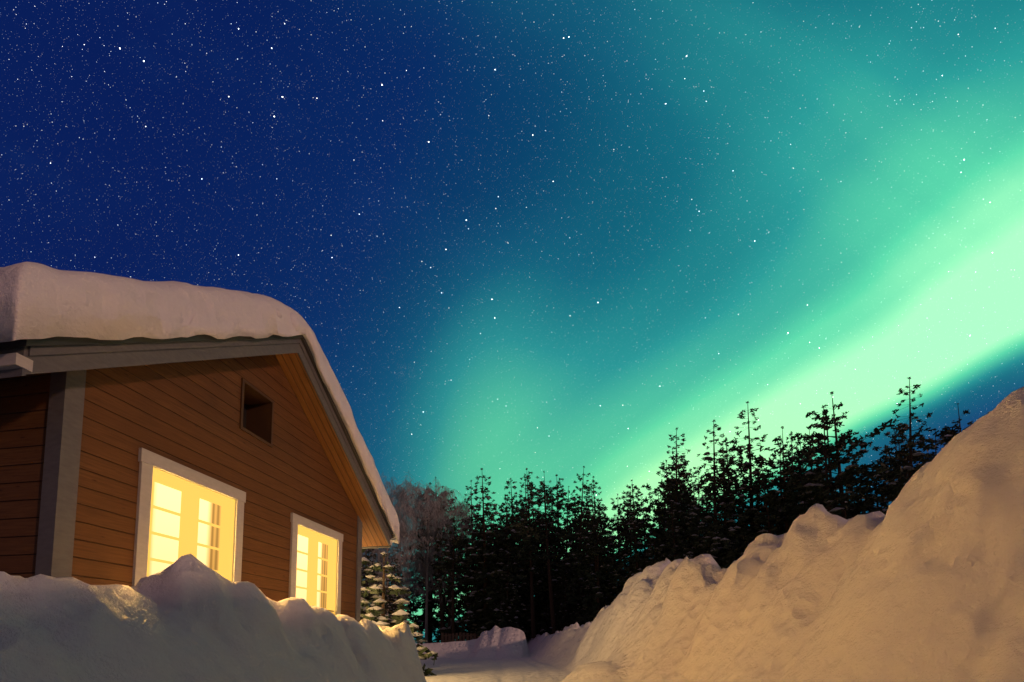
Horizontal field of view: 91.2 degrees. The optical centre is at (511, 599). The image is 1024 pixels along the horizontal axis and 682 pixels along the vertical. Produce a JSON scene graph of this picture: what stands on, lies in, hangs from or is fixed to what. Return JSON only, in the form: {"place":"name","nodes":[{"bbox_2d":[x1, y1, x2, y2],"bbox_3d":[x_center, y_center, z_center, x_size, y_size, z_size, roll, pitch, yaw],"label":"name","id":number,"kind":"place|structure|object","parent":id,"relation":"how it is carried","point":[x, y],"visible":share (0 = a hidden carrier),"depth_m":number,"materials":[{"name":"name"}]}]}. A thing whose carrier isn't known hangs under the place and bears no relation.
{"place":"outdoors","nodes":[
{"label":"outdoors","id":0,"kind":"place"},
{"bbox_2d":[71,355,356,618],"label":"front wall","id":1,"kind":"structure","parent":0,"point":[186,414],"depth_m":5.44,"materials":[{"name":"brown wood"}]},
{"bbox_2d":[0,334,393,548],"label":"cabin roof","id":2,"kind":"structure","parent":1,"relation":"on","point":[294,357],"depth_m":5.86,"materials":[{"name":"grey wood"}]},
{"bbox_2d":[0,352,391,544],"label":"cabin gutters","id":3,"kind":"object","parent":2,"relation":"attached to","point":[16,360],"visible":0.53,"depth_m":3.34,"materials":[{"name":"grey metal"}]},
{"bbox_2d":[0,262,399,543],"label":"roof snow","id":4,"kind":"structure","parent":2,"relation":"on","point":[39,301],"depth_m":4.17,"materials":[{"name":"white snow"}]},
{"bbox_2d":[290,313,300,330],"bbox_3d":[-2.751,-3.476,6.317,0.146,0.245,0.238,-1,-5,10],"label":"roof snow clump","id":5,"kind":"object","parent":4,"relation":"on","point":[295,320],"visible":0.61,"depth_m":6.26,"materials":[{"name":"white snow"}]},
{"bbox_2d":[132,448,342,614],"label":"cabin windows","id":6,"kind":"structure","parent":1,"relation":"in","point":[182,510],"depth_m":5.52,"materials":[{"name":"yellow glass"}]},
{"bbox_2d":[239,378,273,447],"bbox_3d":[-3.318,-2.292,6.234,0.370,0.620,0.590,-1,-5,10],"label":"gable vent","id":7,"kind":"object","parent":1,"relation":"in","point":[256,420],"visible":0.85,"depth_m":6.47,"materials":[{"name":"brown wood"}]},
{"bbox_2d":[0,386,1023,681],"bbox_3d":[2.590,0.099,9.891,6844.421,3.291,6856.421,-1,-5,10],"label":"snow ground","id":8,"kind":"structure","parent":0,"point":[922,580],"depth_m":4.06,"materials":[{"name":"white snow"}]},
{"bbox_2d":[0,373,50,577],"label":"cabin side walls","id":9,"kind":"structure","parent":8,"relation":"on","point":[24,401],"depth_m":3.97,"materials":[{"name":"brown wood"}]},
{"bbox_2d":[35,370,361,621],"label":"cabin corner boards","id":10,"kind":"object","parent":8,"relation":"on","point":[56,533],"visible":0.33,"depth_m":3.92,"materials":[{"name":"grey wood"}]},
{"bbox_2d":[360,549,387,619],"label":"snowy spruce","id":11,"kind":"object","parent":8,"relation":"on","point":[367,570],"visible":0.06,"depth_m":17.06,"materials":[{"name":"green plant"}]},
{"bbox_2d":[361,549,387,606],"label":"spruce tree","id":12,"kind":"object","parent":8,"relation":"on","point":[369,597],"visible":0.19,"depth_m":47.66,"materials":[{"name":"green plant"}]},
{"bbox_2d":[361,548,396,594],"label":"birch","id":13,"kind":"object","parent":8,"relation":"on","point":[377,561],"visible":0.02,"depth_m":54.23,"materials":[{"name":"brown plant"}]},
{"bbox_2d":[364,548,397,615],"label":"spruce tree","id":14,"kind":"object","parent":8,"relation":"on","point":[377,584],"visible":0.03,"depth_m":58.90,"materials":[{"name":"green plant"}]},
{"bbox_2d":[379,554,409,625],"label":"spruce tree","id":15,"kind":"object","parent":8,"relation":"on","point":[392,608],"visible":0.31,"depth_m":41.24,"materials":[{"name":"green plant"}]},
{"bbox_2d":[361,488,433,615],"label":"birch","id":16,"kind":"object","parent":8,"relation":"on","point":[409,511],"visible":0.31,"depth_m":50.30,"materials":[{"name":"brown plant"}]},
{"bbox_2d":[360,552,437,675],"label":"snowy spruce","id":17,"kind":"object","parent":8,"relation":"on","point":[373,614],"visible":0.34,"depth_m":13.56,"materials":[{"name":"green wood"}]},
{"bbox_2d":[364,470,436,595],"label":"birch","id":18,"kind":"object","parent":8,"relation":"on","point":[399,491],"visible":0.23,"depth_m":55.31,"materials":[{"name":"brown plant"}]},
{"bbox_2d":[382,543,424,642],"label":"spruce tree","id":19,"kind":"object","parent":8,"relation":"on","point":[411,615],"visible":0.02,"depth_m":69.36,"materials":[{"name":"green plant"}]},
{"bbox_2d":[394,505,458,642],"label":"pine tree","id":20,"kind":"object","parent":8,"relation":"on","point":[430,638],"visible":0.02,"depth_m":59.81,"materials":[{"name":"green plant"}]},
{"bbox_2d":[392,498,464,642],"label":"spruce tree","id":21,"kind":"object","parent":8,"relation":"on","point":[420,620],"visible":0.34,"depth_m":59.03,"materials":[{"name":"green plant"}]},
{"bbox_2d":[392,478,473,642],"bbox_3d":[-8.493,-3.977,52.691,9.676,17.625,9.383,-1,-5,10],"label":"birch","id":22,"kind":"object","parent":8,"relation":"on","point":[429,498],"visible":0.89,"depth_m":52.25,"materials":[{"name":"brown plant"}]},
{"bbox_2d":[401,503,464,642],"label":"birch","id":23,"kind":"object","parent":8,"relation":"on","point":[415,588],"visible":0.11,"depth_m":58.79,"materials":[{"name":"brown plant"}]},
{"bbox_2d":[404,477,467,641],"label":"pine tree","id":24,"kind":"object","parent":8,"relation":"on","point":[440,594],"visible":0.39,"depth_m":54.61,"materials":[{"name":"green plant"}]},
{"bbox_2d":[432,595,447,642],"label":"spruce tree","id":25,"kind":"object","parent":8,"relation":"on","point":[438,618],"visible":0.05,"depth_m":64.00,"materials":[{"name":"green plant"}]},
{"bbox_2d":[422,528,467,641],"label":"pine tree","id":26,"kind":"object","parent":8,"relation":"on","point":[439,585],"visible":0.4,"depth_m":53.45,"materials":[{"name":"green plant"}]},
{"bbox_2d":[427,506,468,603],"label":"pine tree","id":27,"kind":"object","parent":8,"relation":"on","point":[449,541],"visible":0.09,"depth_m":58.33,"materials":[{"name":"green plant"}]},
{"bbox_2d":[420,493,479,625],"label":"birch","id":28,"kind":"object","parent":8,"relation":"on","point":[454,513],"visible":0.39,"depth_m":56.11,"materials":[{"name":"brown plant"}]},
{"bbox_2d":[430,517,481,641],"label":"pine tree","id":29,"kind":"object","parent":8,"relation":"on","point":[452,568],"visible":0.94,"depth_m":49.96,"materials":[{"name":"green plant"}]},
{"bbox_2d":[441,632,479,642],"bbox_3d":[-4.405,3.904,48.533,5.040,1.500,0.200,-1,-5,10],"label":"fence","id":30,"kind":"object","parent":8,"relation":"on","point":[467,635],"visible":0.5,"depth_m":48.60,"materials":[{"name":"brown wood"}]},
{"bbox_2d":[435,480,494,639],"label":"spruce tree","id":31,"kind":"object","parent":8,"relation":"on","point":[459,603],"visible":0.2,"depth_m":58.47,"materials":[{"name":"green plant"}]},
{"bbox_2d":[454,519,492,639],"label":"pine tree","id":32,"kind":"object","parent":8,"relation":"on","point":[466,586],"visible":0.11,"depth_m":57.11,"materials":[{"name":"green plant"}]},
{"bbox_2d":[459,507,509,629],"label":"spruce tree","id":33,"kind":"object","parent":8,"relation":"on","point":[489,544],"depth_m":68.93,"materials":[{"name":"green plant"}]},
{"bbox_2d":[475,521,494,553],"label":"pine tree","id":34,"kind":"object","parent":8,"relation":"on","point":[486,529],"visible":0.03,"depth_m":66.57,"materials":[{"name":"green plant"}]},
{"bbox_2d":[437,468,536,637],"bbox_3d":[-2.367,-4.477,52.465,8.726,18.537,9.831,-5,-7,40],"label":"spruce tree","id":35,"kind":"object","parent":8,"relation":"on","point":[485,593],"visible":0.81,"depth_m":51.12,"materials":[{"name":"green plant"}]},
{"bbox_2d":[462,494,537,636],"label":"spruce tree","id":36,"kind":"object","parent":8,"relation":"on","point":[506,538],"visible":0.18,"depth_m":55.68,"materials":[{"name":"green plant"}]},
{"bbox_2d":[477,520,527,625],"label":"pine tree","id":37,"kind":"object","parent":8,"relation":"on","point":[498,551],"visible":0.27,"depth_m":55.07,"materials":[{"name":"green plant"}]},
{"bbox_2d":[486,504,535,594],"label":"pine tree","id":38,"kind":"object","parent":8,"relation":"on","point":[512,522],"visible":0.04,"depth_m":59.14,"materials":[{"name":"green plant"}]},
{"bbox_2d":[493,478,552,633],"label":"spruce tree","id":39,"kind":"object","parent":8,"relation":"on","point":[509,492],"visible":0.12,"depth_m":59.02,"materials":[{"name":"green plant"}]},
{"bbox_2d":[516,577,541,639],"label":"spruce tree","id":40,"kind":"object","parent":8,"relation":"on","point":[518,616],"visible":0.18,"depth_m":53.81,"materials":[{"name":"green plant"}]},
{"bbox_2d":[496,474,566,634],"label":"spruce tree","id":41,"kind":"object","parent":8,"relation":"on","point":[539,593],"visible":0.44,"depth_m":53.03,"materials":[{"name":"green plant"}]},
{"bbox_2d":[498,468,570,637],"bbox_3d":[1.706,-4.594,47.637,5.922,16.459,6.007,2,-6,-25],"label":"pine tree","id":42,"kind":"object","parent":8,"relation":"on","point":[521,557],"visible":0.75,"depth_m":47.32,"materials":[{"name":"green plant"}]},
{"bbox_2d":[518,490,557,634],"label":"spruce tree","id":43,"kind":"object","parent":8,"relation":"on","point":[545,599],"visible":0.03,"depth_m":62.69,"materials":[{"name":"green plant"}]},
{"bbox_2d":[513,471,587,633],"bbox_3d":[3.337,-4.498,45.733,6.223,15.279,6.130,-1,-7,-8],"label":"pine tree","id":44,"kind":"object","parent":8,"relation":"on","point":[547,556],"visible":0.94,"depth_m":45.68,"materials":[{"name":"green plant"}]},
{"bbox_2d":[527,528,575,585],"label":"pine tree","id":45,"kind":"object","parent":8,"relation":"on","point":[556,560],"visible":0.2,"depth_m":57.48,"materials":[{"name":"green plant"}]},
{"bbox_2d":[529,481,574,620],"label":"spruce tree","id":46,"kind":"object","parent":8,"relation":"on","point":[548,523],"visible":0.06,"depth_m":61.41,"materials":[{"name":"green plant"}]},
{"bbox_2d":[544,575,563,630],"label":"spruce tree","id":47,"kind":"object","parent":8,"relation":"on","point":[555,610],"visible":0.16,"depth_m":51.84,"materials":[{"name":"green plant"}]},
{"bbox_2d":[542,486,583,609],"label":"pine tree","id":48,"kind":"object","parent":8,"relation":"on","point":[552,512],"visible":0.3,"depth_m":57.28,"materials":[{"name":"green plant"}]},
{"bbox_2d":[525,474,601,589],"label":"pine tree","id":49,"kind":"object","parent":8,"relation":"on","point":[557,505],"visible":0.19,"depth_m":59.71,"materials":[{"name":"green plant"}]},
{"bbox_2d":[547,557,582,632],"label":"spruce tree","id":50,"kind":"object","parent":8,"relation":"on","point":[564,622],"visible":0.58,"depth_m":45.92,"materials":[{"name":"green plant"}]},
{"bbox_2d":[537,466,617,630],"bbox_3d":[6.368,-4.759,48.942,7.453,17.235,8.182,-2,-5,13],"label":"spruce tree","id":51,"kind":"object","parent":8,"relation":"on","point":[578,520],"visible":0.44,"depth_m":48.93,"materials":[{"name":"green plant"}]},
{"bbox_2d":[557,509,617,578],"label":"pine tree","id":52,"kind":"object","parent":8,"relation":"on","point":[582,528],"visible":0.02,"depth_m":59.86,"materials":[{"name":"green plant"}]},
{"bbox_2d":[556,511,621,613],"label":"pine tree","id":53,"kind":"object","parent":8,"relation":"on","point":[604,542],"visible":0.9,"depth_m":42.65,"materials":[{"name":"green plant"}]},
{"bbox_2d":[562,476,624,620],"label":"spruce tree","id":54,"kind":"object","parent":8,"relation":"on","point":[600,507],"visible":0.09,"depth_m":53.65,"materials":[{"name":"green plant"}]},
{"bbox_2d":[561,483,626,624],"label":"spruce tree","id":55,"kind":"object","parent":8,"relation":"on","point":[593,610],"visible":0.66,"depth_m":43.13,"materials":[{"name":"green plant"}]},
{"bbox_2d":[608,528,634,601],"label":"spruce tree","id":56,"kind":"object","parent":8,"relation":"on","point":[621,553],"visible":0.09,"depth_m":46.22,"materials":[{"name":"green plant"}]},
{"bbox_2d":[598,494,650,587],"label":"pine tree","id":57,"kind":"object","parent":8,"relation":"on","point":[620,512],"visible":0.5,"depth_m":50.20,"materials":[{"name":"green plant"}]},
{"bbox_2d":[608,488,655,574],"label":"pine tree","id":58,"kind":"object","parent":8,"relation":"on","point":[630,500],"visible":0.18,"depth_m":62.37,"materials":[{"name":"green plant"}]},
{"bbox_2d":[606,479,659,598],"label":"spruce tree","id":59,"kind":"object","parent":8,"relation":"on","point":[635,545],"visible":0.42,"depth_m":42.88,"materials":[{"name":"green plant"}]},
{"bbox_2d":[606,485,667,563],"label":"pine tree","id":60,"kind":"object","parent":8,"relation":"on","point":[637,514],"visible":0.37,"depth_m":51.03,"materials":[{"name":"green plant"}]},
{"bbox_2d":[618,513,657,591],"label":"spruce tree","id":61,"kind":"object","parent":8,"relation":"on","point":[643,541],"visible":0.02,"depth_m":51.02,"materials":[{"name":"green plant"}]},
{"bbox_2d":[635,487,666,558],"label":"pine tree","id":62,"kind":"object","parent":8,"relation":"on","point":[658,531],"visible":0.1,"depth_m":57.10,"materials":[{"name":"green plant"}]},
{"bbox_2d":[640,529,665,570],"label":"spruce tree","id":63,"kind":"object","parent":8,"relation":"on","point":[653,560],"visible":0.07,"depth_m":40.97,"materials":[{"name":"green plant"}]},
{"bbox_2d":[641,460,694,553],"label":"pine tree","id":64,"kind":"object","parent":8,"relation":"on","point":[657,511],"visible":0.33,"depth_m":48.51,"materials":[{"name":"green plant"}]},
{"bbox_2d":[633,427,705,574],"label":"spruce tree","id":65,"kind":"object","parent":8,"relation":"on","point":[669,485],"visible":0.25,"depth_m":43.47,"materials":[{"name":"green plant"}]},
{"bbox_2d":[641,454,707,536],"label":"pine tree","id":66,"kind":"object","parent":8,"relation":"on","point":[671,476],"visible":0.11,"depth_m":53.49,"materials":[{"name":"green plant"}]},
{"bbox_2d":[654,502,695,561],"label":"spruce tree","id":67,"kind":"object","parent":8,"relation":"on","point":[674,554],"visible":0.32,"depth_m":39.29,"materials":[{"name":"green plant"}]},
{"bbox_2d":[662,473,698,558],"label":"spruce tree","id":68,"kind":"object","parent":8,"relation":"on","point":[686,508],"visible":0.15,"depth_m":42.93,"materials":[{"name":"green plant"}]},
{"bbox_2d":[655,452,708,557],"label":"spruce tree","id":69,"kind":"object","parent":8,"relation":"on","point":[687,491],"visible":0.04,"depth_m":50.20,"materials":[{"name":"green plant"}]},
{"bbox_2d":[692,474,707,535],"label":"spruce tree","id":70,"kind":"object","parent":8,"relation":"on","point":[699,498],"visible":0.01,"depth_m":58.51,"materials":[{"name":"green plant"}]},
{"bbox_2d":[675,420,755,564],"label":"spruce tree","id":71,"kind":"object","parent":8,"relation":"on","point":[714,552],"visible":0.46,"depth_m":38.57,"materials":[{"name":"green plant"}]},
{"bbox_2d":[687,441,767,568],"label":"spruce tree","id":72,"kind":"object","parent":8,"relation":"on","point":[735,541],"visible":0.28,"depth_m":38.51,"materials":[{"name":"green plant"}]},
{"bbox_2d":[691,437,766,554],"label":"spruce tree","id":73,"kind":"object","parent":8,"relation":"on","point":[741,506],"visible":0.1,"depth_m":40.16,"materials":[{"name":"green plant"}]},
{"bbox_2d":[700,401,793,565],"bbox_3d":[18.819,-6.204,40.341,10.986,20.204,8.902,-1,-4,1],"label":"spruce tree","id":74,"kind":"object","parent":8,"relation":"on","point":[749,465],"visible":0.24,"depth_m":40.37,"materials":[{"name":"green plant"}]},
{"bbox_2d":[721,459,805,543],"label":"pine tree","id":75,"kind":"object","parent":8,"relation":"on","point":[760,518],"visible":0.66,"depth_m":37.84,"materials":[{"name":"green plant"}]},
{"bbox_2d":[755,445,806,535],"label":"spruce tree","id":76,"kind":"object","parent":8,"relation":"on","point":[785,456],"visible":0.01,"depth_m":44.15,"materials":[{"name":"green plant"}]},
{"bbox_2d":[735,426,838,529],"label":"pine tree","id":77,"kind":"object","parent":8,"relation":"on","point":[769,497],"visible":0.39,"depth_m":38.46,"materials":[{"name":"green plant"}]},
{"bbox_2d":[770,431,808,528],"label":"spruce tree","id":78,"kind":"object","parent":8,"relation":"on","point":[787,442],"visible":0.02,"depth_m":47.91,"materials":[{"name":"green plant"}]},
{"bbox_2d":[755,458,846,534],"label":"pine tree","id":79,"kind":"object","parent":8,"relation":"on","point":[792,511],"visible":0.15,"depth_m":38.85,"materials":[{"name":"green plant"}]},
{"bbox_2d":[763,441,838,511],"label":"pine tree","id":80,"kind":"object","parent":8,"relation":"on","point":[797,448],"visible":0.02,"depth_m":47.74,"materials":[{"name":"green plant"}]},
{"bbox_2d":[782,429,847,526],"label":"spruce tree","id":81,"kind":"object","parent":8,"relation":"on","point":[811,469],"visible":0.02,"depth_m":38.23,"materials":[{"name":"green plant"}]},
{"bbox_2d":[779,405,887,515],"bbox_3d":[21.989,-5.303,34.236,6.344,16.275,5.825,-4,-4,39],"label":"pine tree","id":82,"kind":"object","parent":8,"relation":"on","point":[816,475],"visible":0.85,"depth_m":34.13,"materials":[{"name":"green plant"}]},
{"bbox_2d":[769,391,905,523],"bbox_3d":[22.985,-6.107,35.189,7.460,17.870,7.850,3,-6,-32],"label":"pine tree","id":83,"kind":"object","parent":8,"relation":"on","point":[854,465],"visible":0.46,"depth_m":34.84,"materials":[{"name":"green plant"}]},
{"bbox_2d":[820,461,854,515],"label":"spruce tree","id":84,"kind":"object","parent":8,"relation":"on","point":[837,493],"depth_m":42.23,"materials":[{"name":"green plant"}]},
{"bbox_2d":[787,409,898,515],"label":"pine tree","id":85,"kind":"object","parent":8,"relation":"on","point":[861,451],"visible":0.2,"depth_m":42.29,"materials":[{"name":"green plant"}]},
{"bbox_2d":[843,475,878,513],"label":"pine tree","id":86,"kind":"object","parent":8,"relation":"on","point":[854,487],"visible":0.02,"depth_m":43.45,"materials":[{"name":"green plant"}]},
{"bbox_2d":[851,461,895,510],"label":"pine tree","id":87,"kind":"object","parent":8,"relation":"on","point":[874,485],"visible":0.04,"depth_m":47.32,"materials":[{"name":"green plant"}]},
{"bbox_2d":[846,442,903,512],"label":"pine tree","id":88,"kind":"object","parent":8,"relation":"on","point":[874,489],"visible":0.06,"depth_m":44.91,"materials":[{"name":"green plant"}]},
{"bbox_2d":[847,435,932,513],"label":"pine tree","id":89,"kind":"object","parent":8,"relation":"on","point":[890,463],"visible":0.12,"depth_m":40.30,"materials":[{"name":"green plant"}]},
{"bbox_2d":[881,447,915,506],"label":"spruce tree","id":90,"kind":"object","parent":8,"relation":"on","point":[899,478],"visible":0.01,"depth_m":37.04,"materials":[{"name":"green plant"}]},
{"bbox_2d":[869,423,930,490],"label":"pine tree","id":91,"kind":"object","parent":8,"relation":"on","point":[889,433],"visible":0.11,"depth_m":47.37,"materials":[{"name":"green plant"}]},
{"bbox_2d":[862,377,944,514],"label":"spruce tree","id":92,"kind":"object","parent":8,"relation":"on","point":[904,467],"visible":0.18,"depth_m":31.95,"materials":[{"name":"green plant"}]},
{"bbox_2d":[923,429,947,459],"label":"spruce tree","id":93,"kind":"object","parent":8,"relation":"on","point":[935,452],"visible":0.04,"depth_m":45.72,"materials":[{"name":"green plant"}]},
{"bbox_2d":[920,403,972,461],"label":"pine tree","id":94,"kind":"object","parent":8,"relation":"on","point":[946,438],"visible":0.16,"depth_m":34.50,"materials":[{"name":"green plant"}]},
{"bbox_2d":[0,0,1023,642],"label":"sky","id":95,"kind":"structure","parent":0,"point":[553,237],"materials":[{"name":"blue"}]}
]}

